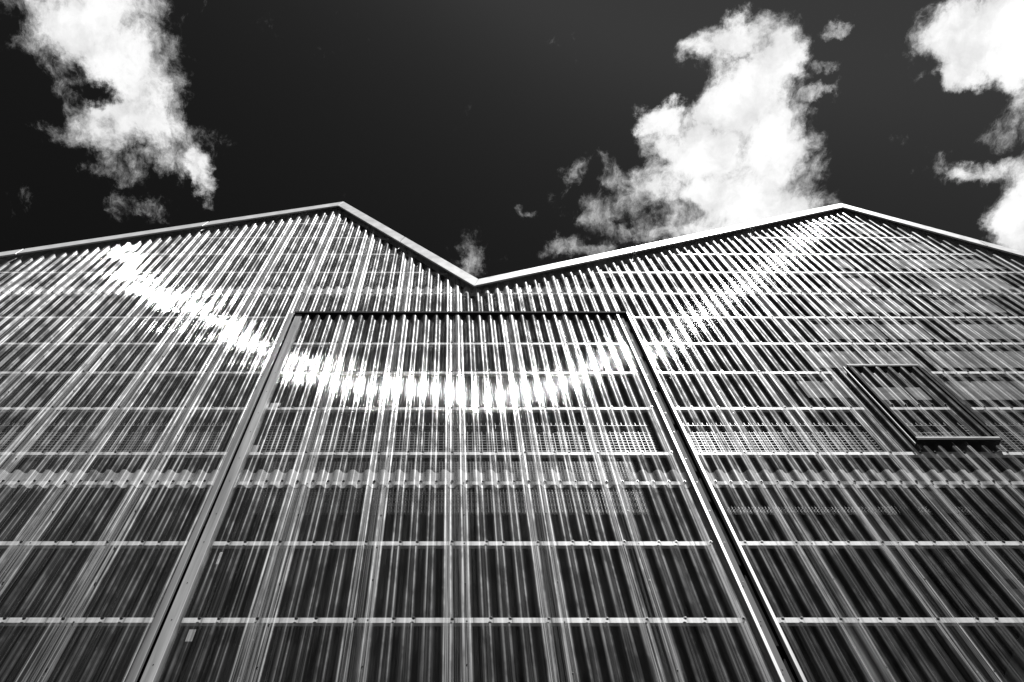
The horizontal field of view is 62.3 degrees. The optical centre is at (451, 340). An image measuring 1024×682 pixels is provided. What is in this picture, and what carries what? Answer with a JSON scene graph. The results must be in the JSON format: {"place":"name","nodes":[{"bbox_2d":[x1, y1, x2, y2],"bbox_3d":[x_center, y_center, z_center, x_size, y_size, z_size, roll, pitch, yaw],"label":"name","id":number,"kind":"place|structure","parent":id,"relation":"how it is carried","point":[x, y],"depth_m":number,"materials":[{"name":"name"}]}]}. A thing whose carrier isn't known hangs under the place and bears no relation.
{"place":"outdoors","nodes":[
{"label":"outdoors","id":0,"kind":"place"},
{"bbox_2d":[0,202,1023,681],"bbox_3d":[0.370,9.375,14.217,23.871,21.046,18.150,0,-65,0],"label":"sawtooth building","id":1,"kind":"structure","parent":0,"point":[338,442],"depth_m":18.53,"materials":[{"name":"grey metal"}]},
{"bbox_2d":[140,314,791,681],"bbox_3d":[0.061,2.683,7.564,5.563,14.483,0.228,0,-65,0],"label":"sliding door","id":2,"kind":"structure","parent":1,"relation":"in","point":[153,670],"depth_m":9.69,"materials":[{"name":"grey metal"}]},
{"bbox_2d":[0,0,1023,278],"label":"sky","id":3,"kind":"structure","parent":0,"point":[495,137],"materials":[{"name":"black"}]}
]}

